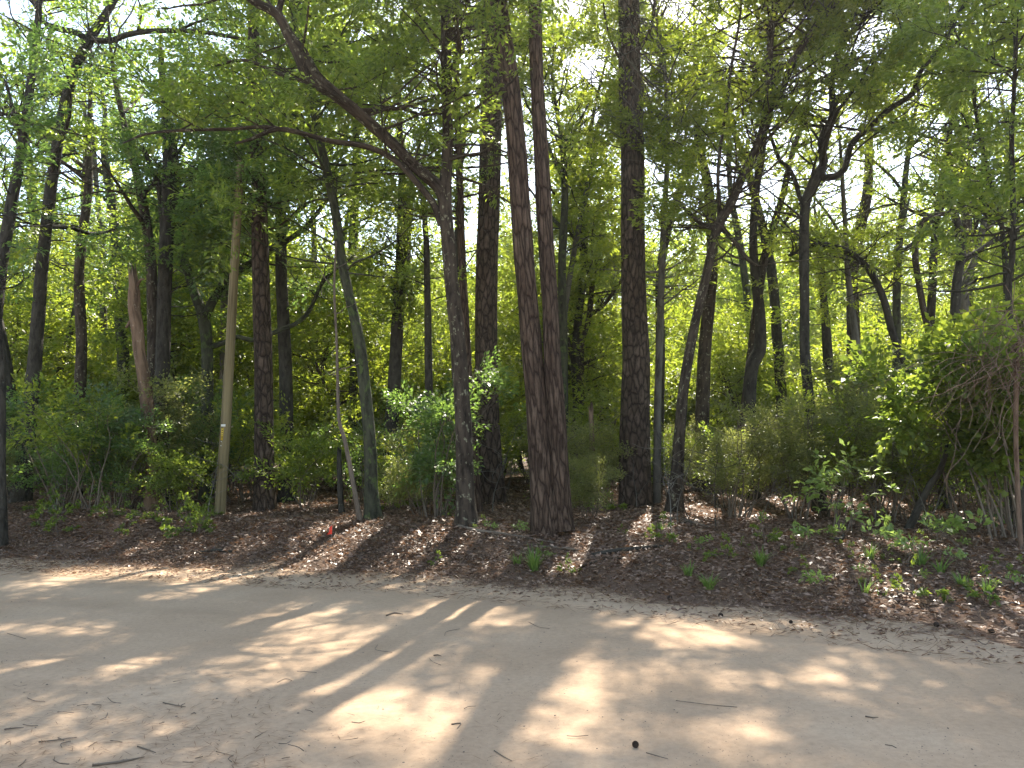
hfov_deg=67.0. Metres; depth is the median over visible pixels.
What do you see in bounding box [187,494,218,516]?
young plant
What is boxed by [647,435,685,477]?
bare sapling
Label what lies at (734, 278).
understory tree
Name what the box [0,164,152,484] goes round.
slim tree
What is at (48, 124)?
tree
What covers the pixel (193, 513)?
young plant
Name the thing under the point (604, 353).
understory tree
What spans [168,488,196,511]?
young plant
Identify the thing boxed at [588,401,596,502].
dead snag
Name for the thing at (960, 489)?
shrub
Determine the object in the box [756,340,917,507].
shrub
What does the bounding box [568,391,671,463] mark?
shrub
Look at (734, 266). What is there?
canopy tree
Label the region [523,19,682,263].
canopy oak
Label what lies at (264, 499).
pine tree
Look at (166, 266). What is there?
tree
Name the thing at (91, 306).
understory tree
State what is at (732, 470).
bare sapling
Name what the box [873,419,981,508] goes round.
shrub
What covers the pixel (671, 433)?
shrub
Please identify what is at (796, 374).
understory tree
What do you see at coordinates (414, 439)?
shrub
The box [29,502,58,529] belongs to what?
young plant
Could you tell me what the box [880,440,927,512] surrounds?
bare sapling
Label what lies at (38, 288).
tall tree
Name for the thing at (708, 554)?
young plant
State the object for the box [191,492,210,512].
young plant
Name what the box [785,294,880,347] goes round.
understory tree
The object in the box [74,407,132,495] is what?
shrub
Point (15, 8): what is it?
sky
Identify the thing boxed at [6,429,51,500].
shrub
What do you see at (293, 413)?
understory tree
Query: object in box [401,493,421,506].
young plant
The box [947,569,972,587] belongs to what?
grass tuft
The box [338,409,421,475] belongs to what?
shrub
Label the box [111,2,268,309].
canopy oak
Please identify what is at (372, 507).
oak tree
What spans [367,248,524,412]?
understory tree
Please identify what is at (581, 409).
shrub
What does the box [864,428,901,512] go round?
bare sapling
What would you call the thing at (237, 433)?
shrub
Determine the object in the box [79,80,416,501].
oak tree
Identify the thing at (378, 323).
understory tree
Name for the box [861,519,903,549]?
young plant
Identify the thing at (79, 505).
young plant
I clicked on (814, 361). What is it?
understory tree
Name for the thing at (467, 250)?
canopy tree
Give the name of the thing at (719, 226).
oak tree
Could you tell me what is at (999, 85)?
canopy oak
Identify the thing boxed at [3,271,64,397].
understory tree
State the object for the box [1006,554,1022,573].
young plant
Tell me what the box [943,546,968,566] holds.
young plant
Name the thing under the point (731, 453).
bare sapling
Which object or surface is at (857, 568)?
young plant
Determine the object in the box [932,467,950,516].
bare sapling
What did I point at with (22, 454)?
shrub
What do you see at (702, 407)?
canopy oak
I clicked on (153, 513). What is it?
young plant
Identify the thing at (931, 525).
young plant
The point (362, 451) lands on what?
bare sapling
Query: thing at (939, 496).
bare sapling
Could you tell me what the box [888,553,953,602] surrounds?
young plant
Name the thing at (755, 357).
oak tree
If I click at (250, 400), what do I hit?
shrub
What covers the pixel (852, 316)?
slim tree
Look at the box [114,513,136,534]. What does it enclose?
young plant
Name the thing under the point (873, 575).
young plant
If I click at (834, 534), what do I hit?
young plant
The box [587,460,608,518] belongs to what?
bare sapling
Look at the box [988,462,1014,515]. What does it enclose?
bare sapling
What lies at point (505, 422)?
shrub
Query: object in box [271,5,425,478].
canopy oak
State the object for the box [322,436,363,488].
shrub
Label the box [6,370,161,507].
shrub
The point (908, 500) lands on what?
shrub
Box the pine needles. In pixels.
[0,505,1023,767]
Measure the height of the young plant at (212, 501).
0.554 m
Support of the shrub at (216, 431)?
on the ground
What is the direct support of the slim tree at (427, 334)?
on the ground
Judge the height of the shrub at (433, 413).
3.256 m
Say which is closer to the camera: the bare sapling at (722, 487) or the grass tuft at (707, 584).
the grass tuft at (707, 584)
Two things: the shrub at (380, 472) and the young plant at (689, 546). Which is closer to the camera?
the young plant at (689, 546)
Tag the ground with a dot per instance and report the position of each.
(1001, 626)
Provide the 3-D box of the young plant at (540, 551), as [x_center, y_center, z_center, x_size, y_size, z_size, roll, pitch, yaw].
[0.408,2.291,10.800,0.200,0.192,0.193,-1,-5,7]
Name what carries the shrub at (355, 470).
on the ground
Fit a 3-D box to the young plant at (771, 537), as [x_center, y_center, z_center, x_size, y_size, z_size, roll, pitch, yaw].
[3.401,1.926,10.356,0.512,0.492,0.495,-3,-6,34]
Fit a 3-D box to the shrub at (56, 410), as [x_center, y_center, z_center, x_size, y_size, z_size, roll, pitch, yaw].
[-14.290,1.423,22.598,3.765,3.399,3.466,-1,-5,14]
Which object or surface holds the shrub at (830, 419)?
on the ground
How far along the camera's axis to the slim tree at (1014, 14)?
11.24 m
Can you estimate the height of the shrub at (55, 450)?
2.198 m
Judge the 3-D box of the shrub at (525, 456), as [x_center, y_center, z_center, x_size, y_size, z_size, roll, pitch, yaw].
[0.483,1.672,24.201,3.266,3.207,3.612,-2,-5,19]
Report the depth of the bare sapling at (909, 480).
12.68 m
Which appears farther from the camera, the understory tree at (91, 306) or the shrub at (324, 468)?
the understory tree at (91, 306)
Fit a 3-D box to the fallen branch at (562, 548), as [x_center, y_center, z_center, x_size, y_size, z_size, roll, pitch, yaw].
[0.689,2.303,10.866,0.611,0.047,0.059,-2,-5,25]
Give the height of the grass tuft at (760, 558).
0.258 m
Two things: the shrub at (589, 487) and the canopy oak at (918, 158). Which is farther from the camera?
the canopy oak at (918, 158)
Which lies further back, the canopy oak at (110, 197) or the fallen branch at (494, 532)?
the canopy oak at (110, 197)
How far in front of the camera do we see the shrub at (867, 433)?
13.43 m
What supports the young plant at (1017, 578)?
on the ground
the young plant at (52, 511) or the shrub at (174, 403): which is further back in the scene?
the shrub at (174, 403)
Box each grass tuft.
[509,553,524,563]
[518,542,549,571]
[654,522,664,529]
[681,559,696,575]
[696,572,720,589]
[750,546,773,566]
[854,540,879,559]
[857,577,879,593]
[906,543,938,564]
[926,554,952,573]
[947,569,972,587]
[977,577,999,593]
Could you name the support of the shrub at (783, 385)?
on the ground
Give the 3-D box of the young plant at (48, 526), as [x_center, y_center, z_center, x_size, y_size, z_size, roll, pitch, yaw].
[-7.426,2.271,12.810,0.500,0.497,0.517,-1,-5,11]
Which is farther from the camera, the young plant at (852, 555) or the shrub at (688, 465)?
the shrub at (688, 465)
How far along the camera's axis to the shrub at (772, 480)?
21.25 m
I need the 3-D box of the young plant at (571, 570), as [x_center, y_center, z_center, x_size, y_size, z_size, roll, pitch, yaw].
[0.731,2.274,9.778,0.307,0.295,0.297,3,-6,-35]
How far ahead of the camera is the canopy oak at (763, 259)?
19.53 m
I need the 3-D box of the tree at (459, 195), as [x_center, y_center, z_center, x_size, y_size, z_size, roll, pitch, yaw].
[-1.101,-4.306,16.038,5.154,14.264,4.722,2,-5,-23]
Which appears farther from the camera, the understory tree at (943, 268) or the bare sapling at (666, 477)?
the understory tree at (943, 268)
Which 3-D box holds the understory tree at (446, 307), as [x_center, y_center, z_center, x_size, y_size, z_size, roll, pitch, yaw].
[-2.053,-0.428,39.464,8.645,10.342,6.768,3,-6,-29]
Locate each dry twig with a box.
[38,737,76,742]
[92,756,144,766]
[676,700,734,706]
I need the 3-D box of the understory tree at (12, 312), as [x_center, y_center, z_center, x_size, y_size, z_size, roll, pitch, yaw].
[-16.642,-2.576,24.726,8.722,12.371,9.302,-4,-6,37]
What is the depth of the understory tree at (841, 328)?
37.45 m
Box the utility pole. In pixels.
[214,160,243,513]
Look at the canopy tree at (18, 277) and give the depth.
47.10 m
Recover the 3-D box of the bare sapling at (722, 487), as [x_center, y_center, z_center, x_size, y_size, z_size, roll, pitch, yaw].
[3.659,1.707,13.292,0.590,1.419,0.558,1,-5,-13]
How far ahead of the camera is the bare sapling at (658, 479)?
16.01 m
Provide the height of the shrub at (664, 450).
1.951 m
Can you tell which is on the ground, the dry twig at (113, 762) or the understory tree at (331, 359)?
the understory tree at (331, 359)
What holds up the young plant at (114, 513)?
on the ground
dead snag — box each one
[125,263,165,509]
[337,447,344,513]
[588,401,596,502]
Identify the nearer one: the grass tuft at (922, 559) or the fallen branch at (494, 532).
the grass tuft at (922, 559)
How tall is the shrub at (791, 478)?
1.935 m
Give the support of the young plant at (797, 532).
on the ground
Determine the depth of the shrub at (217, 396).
19.98 m
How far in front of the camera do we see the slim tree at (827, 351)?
21.17 m
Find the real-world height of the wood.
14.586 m
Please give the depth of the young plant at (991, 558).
8.77 m
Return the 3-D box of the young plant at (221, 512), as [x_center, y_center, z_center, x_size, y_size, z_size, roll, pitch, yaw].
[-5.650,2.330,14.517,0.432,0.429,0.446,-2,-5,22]
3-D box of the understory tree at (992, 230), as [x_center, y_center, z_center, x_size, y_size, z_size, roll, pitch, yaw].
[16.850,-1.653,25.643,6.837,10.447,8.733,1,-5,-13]
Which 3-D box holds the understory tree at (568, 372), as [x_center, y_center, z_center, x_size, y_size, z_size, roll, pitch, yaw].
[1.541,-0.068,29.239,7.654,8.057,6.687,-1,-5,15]
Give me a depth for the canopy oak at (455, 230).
21.27 m
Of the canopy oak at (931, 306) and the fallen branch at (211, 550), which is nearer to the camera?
the fallen branch at (211, 550)
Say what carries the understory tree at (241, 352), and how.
on the ground
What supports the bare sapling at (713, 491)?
on the ground
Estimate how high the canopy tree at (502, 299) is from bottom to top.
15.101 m
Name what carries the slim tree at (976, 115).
on the ground
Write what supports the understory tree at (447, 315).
on the ground
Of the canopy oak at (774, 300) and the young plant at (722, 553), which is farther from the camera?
the canopy oak at (774, 300)
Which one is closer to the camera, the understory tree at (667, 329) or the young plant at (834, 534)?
the young plant at (834, 534)
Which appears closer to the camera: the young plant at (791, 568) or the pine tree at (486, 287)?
the young plant at (791, 568)
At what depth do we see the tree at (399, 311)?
19.00 m
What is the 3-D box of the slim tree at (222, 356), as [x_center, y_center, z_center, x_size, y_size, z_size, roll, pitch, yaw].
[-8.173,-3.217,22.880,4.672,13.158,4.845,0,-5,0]
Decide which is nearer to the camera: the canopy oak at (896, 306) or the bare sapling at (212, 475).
the bare sapling at (212, 475)
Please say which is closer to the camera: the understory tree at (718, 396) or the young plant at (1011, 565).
the young plant at (1011, 565)
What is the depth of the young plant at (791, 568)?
8.91 m
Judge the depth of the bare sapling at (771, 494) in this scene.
11.85 m
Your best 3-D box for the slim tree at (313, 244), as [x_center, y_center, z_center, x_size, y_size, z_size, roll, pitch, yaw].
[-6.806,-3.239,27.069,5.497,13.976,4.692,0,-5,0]
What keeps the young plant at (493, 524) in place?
on the ground
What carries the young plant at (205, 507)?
on the ground
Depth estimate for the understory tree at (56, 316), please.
25.31 m
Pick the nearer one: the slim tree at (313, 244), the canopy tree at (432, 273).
the slim tree at (313, 244)
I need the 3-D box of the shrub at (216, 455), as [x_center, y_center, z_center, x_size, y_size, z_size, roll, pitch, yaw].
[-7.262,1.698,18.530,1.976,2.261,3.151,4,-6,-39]
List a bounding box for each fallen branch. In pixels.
[195,549,237,553]
[457,524,553,542]
[540,546,580,550]
[579,557,621,566]
[591,545,665,555]
[654,515,717,530]
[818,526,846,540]
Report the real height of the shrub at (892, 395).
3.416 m
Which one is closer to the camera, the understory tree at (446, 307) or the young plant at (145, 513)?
the young plant at (145, 513)
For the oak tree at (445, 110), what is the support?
on the ground
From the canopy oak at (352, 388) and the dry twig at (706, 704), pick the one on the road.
the dry twig at (706, 704)
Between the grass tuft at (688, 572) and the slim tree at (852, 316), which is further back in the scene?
the slim tree at (852, 316)
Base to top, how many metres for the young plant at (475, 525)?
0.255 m
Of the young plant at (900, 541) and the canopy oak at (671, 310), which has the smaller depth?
the young plant at (900, 541)
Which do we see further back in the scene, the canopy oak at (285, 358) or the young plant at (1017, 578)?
the canopy oak at (285, 358)
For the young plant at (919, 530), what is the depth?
9.88 m
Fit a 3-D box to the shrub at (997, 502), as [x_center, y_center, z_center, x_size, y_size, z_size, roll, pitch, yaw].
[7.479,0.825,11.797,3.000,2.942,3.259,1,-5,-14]
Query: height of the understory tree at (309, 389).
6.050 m
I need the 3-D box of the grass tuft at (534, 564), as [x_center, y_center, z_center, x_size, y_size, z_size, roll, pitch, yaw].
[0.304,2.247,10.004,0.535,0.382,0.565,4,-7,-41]
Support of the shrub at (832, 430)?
on the ground
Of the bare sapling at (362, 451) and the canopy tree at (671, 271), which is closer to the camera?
the bare sapling at (362, 451)
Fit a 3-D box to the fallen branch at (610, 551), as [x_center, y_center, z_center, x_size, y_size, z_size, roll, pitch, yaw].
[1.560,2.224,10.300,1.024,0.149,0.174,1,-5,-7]
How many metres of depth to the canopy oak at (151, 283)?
17.19 m
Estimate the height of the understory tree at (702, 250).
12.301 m
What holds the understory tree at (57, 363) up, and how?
on the ground
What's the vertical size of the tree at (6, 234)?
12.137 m
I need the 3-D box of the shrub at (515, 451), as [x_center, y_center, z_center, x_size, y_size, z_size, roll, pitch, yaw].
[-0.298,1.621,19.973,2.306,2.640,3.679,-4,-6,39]
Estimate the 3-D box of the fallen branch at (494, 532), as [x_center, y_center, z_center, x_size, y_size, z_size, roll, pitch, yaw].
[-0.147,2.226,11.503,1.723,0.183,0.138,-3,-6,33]
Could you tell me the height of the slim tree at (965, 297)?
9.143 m
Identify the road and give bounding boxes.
[0,562,1023,767]
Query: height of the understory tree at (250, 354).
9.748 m
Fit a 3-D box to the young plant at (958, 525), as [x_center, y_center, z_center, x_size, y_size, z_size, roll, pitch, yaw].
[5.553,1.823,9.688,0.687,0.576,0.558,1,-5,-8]
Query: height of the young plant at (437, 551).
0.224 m
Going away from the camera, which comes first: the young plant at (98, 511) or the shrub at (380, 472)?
the young plant at (98, 511)
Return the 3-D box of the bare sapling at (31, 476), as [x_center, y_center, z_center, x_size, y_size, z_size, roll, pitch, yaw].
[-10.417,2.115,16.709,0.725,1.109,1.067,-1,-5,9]
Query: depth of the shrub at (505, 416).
23.08 m
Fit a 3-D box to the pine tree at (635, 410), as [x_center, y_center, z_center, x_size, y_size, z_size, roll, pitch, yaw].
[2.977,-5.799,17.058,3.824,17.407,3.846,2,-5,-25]
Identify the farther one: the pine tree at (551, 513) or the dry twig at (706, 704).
the pine tree at (551, 513)
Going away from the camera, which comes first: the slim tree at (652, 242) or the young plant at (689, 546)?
the young plant at (689, 546)
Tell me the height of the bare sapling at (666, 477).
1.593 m
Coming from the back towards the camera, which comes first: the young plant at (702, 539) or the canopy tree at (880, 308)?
the canopy tree at (880, 308)
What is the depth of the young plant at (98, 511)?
13.46 m
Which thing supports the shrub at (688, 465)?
on the ground
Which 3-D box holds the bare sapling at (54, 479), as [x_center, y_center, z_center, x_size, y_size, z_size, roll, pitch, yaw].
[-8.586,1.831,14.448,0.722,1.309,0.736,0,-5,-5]
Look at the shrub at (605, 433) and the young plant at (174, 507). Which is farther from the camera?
the shrub at (605, 433)
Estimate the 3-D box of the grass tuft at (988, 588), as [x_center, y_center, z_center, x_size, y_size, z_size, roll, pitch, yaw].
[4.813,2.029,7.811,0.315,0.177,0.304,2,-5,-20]
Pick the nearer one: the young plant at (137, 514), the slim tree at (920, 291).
the young plant at (137, 514)
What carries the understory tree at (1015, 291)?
on the ground
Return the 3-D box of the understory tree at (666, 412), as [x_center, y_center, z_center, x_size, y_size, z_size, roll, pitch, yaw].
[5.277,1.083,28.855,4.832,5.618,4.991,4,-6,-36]
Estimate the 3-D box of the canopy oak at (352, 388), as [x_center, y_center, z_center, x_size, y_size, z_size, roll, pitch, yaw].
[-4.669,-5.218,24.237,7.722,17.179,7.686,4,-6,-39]
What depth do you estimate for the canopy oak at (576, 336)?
22.02 m
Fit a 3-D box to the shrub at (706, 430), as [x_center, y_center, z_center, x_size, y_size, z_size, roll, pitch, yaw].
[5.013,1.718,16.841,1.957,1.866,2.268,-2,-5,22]
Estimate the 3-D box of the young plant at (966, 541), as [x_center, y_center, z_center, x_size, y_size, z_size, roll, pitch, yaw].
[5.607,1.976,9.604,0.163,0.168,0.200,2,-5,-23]
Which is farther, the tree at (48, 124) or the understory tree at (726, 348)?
the understory tree at (726, 348)
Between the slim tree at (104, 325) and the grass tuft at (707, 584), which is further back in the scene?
the slim tree at (104, 325)
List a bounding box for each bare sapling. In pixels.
[8,459,47,501]
[29,447,72,509]
[183,426,237,511]
[336,434,363,498]
[345,422,385,503]
[387,438,412,506]
[482,422,526,510]
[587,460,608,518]
[632,430,694,527]
[638,440,666,491]
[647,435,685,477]
[647,449,670,496]
[656,430,712,525]
[659,434,709,522]
[683,443,753,527]
[687,457,737,514]
[688,461,705,506]
[702,442,746,512]
[708,419,756,509]
[718,416,753,502]
[736,434,774,506]
[750,468,788,522]
[772,456,799,517]
[788,463,828,515]
[824,459,864,528]
[849,456,899,521]
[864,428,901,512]
[877,442,937,522]
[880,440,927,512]
[885,442,943,529]
[911,455,958,522]
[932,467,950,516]
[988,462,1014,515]
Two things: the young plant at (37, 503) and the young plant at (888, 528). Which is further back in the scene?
the young plant at (37, 503)
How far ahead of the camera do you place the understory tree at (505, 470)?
29.46 m
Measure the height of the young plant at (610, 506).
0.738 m
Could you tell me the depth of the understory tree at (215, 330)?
21.18 m
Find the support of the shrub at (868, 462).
on the ground
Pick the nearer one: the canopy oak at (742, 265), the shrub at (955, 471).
the shrub at (955, 471)
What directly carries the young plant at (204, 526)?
on the ground
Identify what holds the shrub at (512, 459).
on the ground
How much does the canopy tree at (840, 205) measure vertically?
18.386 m
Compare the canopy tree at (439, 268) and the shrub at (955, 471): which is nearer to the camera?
the shrub at (955, 471)
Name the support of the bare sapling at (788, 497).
on the ground
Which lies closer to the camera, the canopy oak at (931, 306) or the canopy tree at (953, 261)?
the canopy oak at (931, 306)
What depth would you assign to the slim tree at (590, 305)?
22.07 m
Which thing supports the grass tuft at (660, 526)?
on the ground
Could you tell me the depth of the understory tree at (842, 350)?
22.80 m
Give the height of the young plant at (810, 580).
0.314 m
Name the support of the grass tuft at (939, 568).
on the ground
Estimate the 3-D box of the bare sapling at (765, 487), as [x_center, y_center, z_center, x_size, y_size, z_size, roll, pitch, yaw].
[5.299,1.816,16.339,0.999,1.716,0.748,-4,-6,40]
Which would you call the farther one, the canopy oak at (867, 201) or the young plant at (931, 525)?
the canopy oak at (867, 201)
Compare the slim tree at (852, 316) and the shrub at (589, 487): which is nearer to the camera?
the shrub at (589, 487)
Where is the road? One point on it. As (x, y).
(793, 730)
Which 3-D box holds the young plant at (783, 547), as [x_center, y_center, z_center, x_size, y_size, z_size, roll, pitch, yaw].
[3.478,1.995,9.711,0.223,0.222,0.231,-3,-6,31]
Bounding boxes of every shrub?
[6,366,163,509]
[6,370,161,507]
[6,393,40,428]
[6,418,116,504]
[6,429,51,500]
[16,391,72,485]
[34,421,96,492]
[48,406,179,508]
[59,357,221,508]
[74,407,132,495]
[114,438,222,512]
[115,393,248,505]
[126,404,216,482]
[163,407,289,503]
[170,412,253,499]
[171,367,276,492]
[171,378,308,500]
[231,416,363,508]
[274,400,363,500]
[296,435,356,492]
[307,411,410,501]
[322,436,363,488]
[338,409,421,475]
[351,365,527,502]
[362,455,424,509]
[371,345,525,517]
[373,394,438,458]
[379,442,455,515]
[383,409,479,506]
[398,416,454,485]
[499,391,569,483]
[499,402,525,442]
[499,404,527,492]
[501,438,521,475]
[504,443,522,474]
[511,403,619,499]
[568,378,653,498]
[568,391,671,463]
[568,417,635,500]
[568,442,627,517]
[569,409,619,476]
[617,423,701,493]
[650,414,703,491]
[662,423,722,496]
[664,422,722,484]
[679,390,824,518]
[691,420,772,502]
[717,390,872,518]
[737,381,886,516]
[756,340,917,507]
[757,416,797,491]
[759,369,835,468]
[774,428,830,493]
[797,390,961,520]
[803,386,949,519]
[831,304,1023,540]
[835,406,952,511]
[867,397,981,506]
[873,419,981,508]
[883,395,1007,525]
[887,286,1023,530]
[889,365,1023,528]
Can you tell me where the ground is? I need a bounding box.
[0,454,1023,648]
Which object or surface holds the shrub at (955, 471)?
on the ground
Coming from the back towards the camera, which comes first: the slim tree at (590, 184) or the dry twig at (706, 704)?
the slim tree at (590, 184)
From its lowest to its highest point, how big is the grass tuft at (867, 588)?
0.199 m
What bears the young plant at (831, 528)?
on the ground
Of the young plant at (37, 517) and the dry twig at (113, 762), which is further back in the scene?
the young plant at (37, 517)
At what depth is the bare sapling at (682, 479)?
12.20 m
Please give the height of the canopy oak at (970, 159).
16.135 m
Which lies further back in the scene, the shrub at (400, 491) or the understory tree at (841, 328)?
the understory tree at (841, 328)
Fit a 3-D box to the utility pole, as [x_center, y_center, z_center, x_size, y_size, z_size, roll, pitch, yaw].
[-5.521,-0.733,15.108,0.372,7.469,0.212,0,-5,0]
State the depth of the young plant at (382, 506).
15.48 m
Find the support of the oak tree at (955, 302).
on the ground
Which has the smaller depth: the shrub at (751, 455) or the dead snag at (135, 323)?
the shrub at (751, 455)
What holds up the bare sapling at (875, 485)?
on the ground
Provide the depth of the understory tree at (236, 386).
25.76 m
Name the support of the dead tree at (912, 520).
on the ground
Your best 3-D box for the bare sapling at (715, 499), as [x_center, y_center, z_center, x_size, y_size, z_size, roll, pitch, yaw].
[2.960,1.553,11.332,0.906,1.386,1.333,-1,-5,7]
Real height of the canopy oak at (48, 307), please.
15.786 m
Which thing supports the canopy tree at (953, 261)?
on the ground
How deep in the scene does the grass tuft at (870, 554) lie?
9.10 m
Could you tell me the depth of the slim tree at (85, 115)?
26.38 m
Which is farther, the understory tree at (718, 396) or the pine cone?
the understory tree at (718, 396)
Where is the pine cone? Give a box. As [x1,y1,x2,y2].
[632,741,638,747]
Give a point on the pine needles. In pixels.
(734, 625)
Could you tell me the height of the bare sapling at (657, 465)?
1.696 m
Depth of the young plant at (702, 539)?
10.15 m
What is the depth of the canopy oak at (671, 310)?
22.09 m
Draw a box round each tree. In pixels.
[0,0,139,318]
[0,0,338,503]
[0,1,129,478]
[0,6,153,347]
[0,7,76,546]
[0,111,138,401]
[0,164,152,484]
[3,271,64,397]
[5,208,87,340]
[5,298,145,420]
[14,310,177,474]
[19,0,313,505]
[21,219,184,375]
[23,209,145,323]
[47,172,293,488]
[56,134,300,368]
[66,259,337,425]
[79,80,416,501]
[84,171,335,422]
[105,0,600,526]
[143,0,489,520]
[145,0,395,511]
[153,89,303,490]
[172,187,365,313]
[174,251,328,443]
[190,207,436,479]
[215,312,327,466]
[265,116,394,479]
[272,241,393,521]
[282,1,477,498]
[293,318,435,482]
[294,251,415,427]
[297,259,446,423]
[339,0,581,511]
[346,100,479,499]
[349,317,521,468]
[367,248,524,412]
[377,238,473,340]
[392,224,502,292]
[406,274,503,369]
[413,206,557,324]
[421,273,524,399]
[432,232,566,468]
[465,190,619,296]
[467,154,691,453]
[468,224,594,477]
[469,254,678,482]
[474,1,572,504]
[490,0,574,536]
[499,296,619,455]
[506,150,682,454]
[530,95,620,314]
[534,156,734,363]
[542,0,787,504]
[550,118,683,424]
[598,342,721,477]
[602,0,655,508]
[617,270,744,472]
[618,274,825,478]
[627,0,937,513]
[640,0,842,500]
[646,216,840,348]
[646,223,823,415]
[650,310,772,480]
[660,0,1006,512]
[672,207,845,421]
[734,133,868,488]
[743,180,949,505]
[744,207,916,352]
[760,195,915,313]
[768,33,920,499]
[772,184,952,344]
[772,340,846,384]
[773,359,822,396]
[774,241,891,398]
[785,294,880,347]
[789,301,920,468]
[811,150,1023,497]
[833,1,1023,509]
[844,0,1023,534]
[867,0,1023,518]
[871,253,1002,341]
[892,142,1023,491]
[902,206,1020,339]
[902,226,1001,314]
[904,440,948,529]
[905,204,1023,331]
[936,266,1023,486]
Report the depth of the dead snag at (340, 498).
14.93 m
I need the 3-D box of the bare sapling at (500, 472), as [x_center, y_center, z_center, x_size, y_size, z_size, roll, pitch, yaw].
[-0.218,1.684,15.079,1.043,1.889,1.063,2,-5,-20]
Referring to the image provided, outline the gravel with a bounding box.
[0,571,1022,767]
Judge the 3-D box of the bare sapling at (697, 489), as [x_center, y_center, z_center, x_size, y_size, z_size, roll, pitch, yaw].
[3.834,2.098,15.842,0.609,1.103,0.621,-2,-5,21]
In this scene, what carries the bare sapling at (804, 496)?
on the ground
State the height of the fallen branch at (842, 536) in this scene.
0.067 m
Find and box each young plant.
[20,489,51,511]
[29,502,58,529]
[32,489,74,517]
[35,488,69,509]
[42,506,81,534]
[74,487,105,510]
[88,495,117,515]
[98,494,124,518]
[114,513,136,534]
[119,500,140,518]
[132,502,154,519]
[147,498,167,517]
[154,491,192,526]
[159,500,198,538]
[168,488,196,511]
[173,507,210,535]
[182,502,210,522]
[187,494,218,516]
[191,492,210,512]
[191,510,215,528]
[192,503,213,523]
[192,514,214,532]
[198,487,215,509]
[198,498,223,515]
[381,488,401,509]
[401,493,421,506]
[427,550,442,564]
[472,515,485,527]
[484,520,499,530]
[511,519,529,533]
[535,541,546,554]
[557,552,581,572]
[585,478,627,511]
[647,511,676,542]
[687,536,704,549]
[696,534,713,546]
[702,532,737,561]
[713,542,729,555]
[749,510,782,542]
[780,534,797,550]
[782,438,900,534]
[787,554,810,573]
[789,521,821,549]
[798,569,833,594]
[823,523,845,536]
[830,532,842,544]
[847,541,866,557]
[852,562,870,576]
[857,564,884,584]
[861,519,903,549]
[880,547,901,562]
[887,529,932,565]
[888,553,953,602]
[908,528,927,545]
[918,511,954,543]
[933,507,992,547]
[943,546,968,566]
[955,536,970,545]
[962,564,1001,605]
[989,547,1003,564]
[1005,571,1023,586]
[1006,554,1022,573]
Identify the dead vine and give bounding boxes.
[885,281,1023,547]
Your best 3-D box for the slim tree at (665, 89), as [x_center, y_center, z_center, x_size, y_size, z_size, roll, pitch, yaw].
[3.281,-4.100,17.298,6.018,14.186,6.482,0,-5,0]
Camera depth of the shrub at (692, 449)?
18.68 m
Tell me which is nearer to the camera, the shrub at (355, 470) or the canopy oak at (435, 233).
the shrub at (355, 470)
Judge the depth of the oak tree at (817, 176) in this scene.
14.87 m
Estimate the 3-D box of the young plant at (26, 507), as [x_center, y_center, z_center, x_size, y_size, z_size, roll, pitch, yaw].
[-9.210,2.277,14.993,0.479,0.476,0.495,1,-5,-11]
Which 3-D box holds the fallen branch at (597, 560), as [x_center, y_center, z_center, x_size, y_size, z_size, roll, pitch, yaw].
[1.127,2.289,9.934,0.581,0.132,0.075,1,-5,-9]
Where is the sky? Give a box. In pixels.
[0,0,1023,451]
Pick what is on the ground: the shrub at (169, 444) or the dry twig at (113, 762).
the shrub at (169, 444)
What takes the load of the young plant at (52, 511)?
on the ground
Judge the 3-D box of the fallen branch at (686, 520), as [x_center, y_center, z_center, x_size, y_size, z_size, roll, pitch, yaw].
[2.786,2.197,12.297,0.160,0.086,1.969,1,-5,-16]
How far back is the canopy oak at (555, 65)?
19.17 m
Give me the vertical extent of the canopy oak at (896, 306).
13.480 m
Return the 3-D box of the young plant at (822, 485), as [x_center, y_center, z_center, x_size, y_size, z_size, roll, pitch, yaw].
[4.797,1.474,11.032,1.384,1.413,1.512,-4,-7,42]
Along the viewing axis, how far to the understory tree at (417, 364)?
22.14 m
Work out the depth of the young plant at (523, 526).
11.38 m
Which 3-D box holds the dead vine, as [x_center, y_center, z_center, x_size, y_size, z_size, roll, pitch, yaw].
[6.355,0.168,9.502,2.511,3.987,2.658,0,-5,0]
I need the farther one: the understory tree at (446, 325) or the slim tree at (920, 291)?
the understory tree at (446, 325)
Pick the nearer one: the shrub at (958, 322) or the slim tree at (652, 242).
the shrub at (958, 322)
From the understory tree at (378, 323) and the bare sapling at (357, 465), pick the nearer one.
the bare sapling at (357, 465)
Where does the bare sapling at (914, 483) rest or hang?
on the ground
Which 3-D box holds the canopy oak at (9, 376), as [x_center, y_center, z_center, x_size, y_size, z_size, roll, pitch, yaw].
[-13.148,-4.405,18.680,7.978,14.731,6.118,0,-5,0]
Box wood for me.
[23,272,977,461]
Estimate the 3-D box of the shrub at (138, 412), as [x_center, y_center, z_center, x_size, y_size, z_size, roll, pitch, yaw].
[-8.354,1.115,14.588,2.503,2.808,3.316,-9,-10,60]
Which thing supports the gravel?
on the road
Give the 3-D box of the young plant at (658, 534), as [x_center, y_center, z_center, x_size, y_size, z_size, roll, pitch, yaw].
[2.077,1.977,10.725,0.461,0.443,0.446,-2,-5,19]
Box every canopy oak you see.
[0,0,138,499]
[0,0,197,495]
[0,0,274,389]
[0,13,186,488]
[0,32,139,482]
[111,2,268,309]
[152,0,420,502]
[246,0,477,487]
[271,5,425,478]
[305,16,478,478]
[342,0,549,489]
[435,0,652,426]
[435,0,692,485]
[475,23,620,479]
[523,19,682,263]
[568,0,758,486]
[592,0,755,491]
[644,0,791,407]
[654,0,796,483]
[672,7,904,494]
[691,18,946,406]
[742,14,1023,490]
[817,10,1023,491]
[849,1,1023,485]
[853,12,1023,327]
[900,19,1023,478]
[904,13,1023,294]

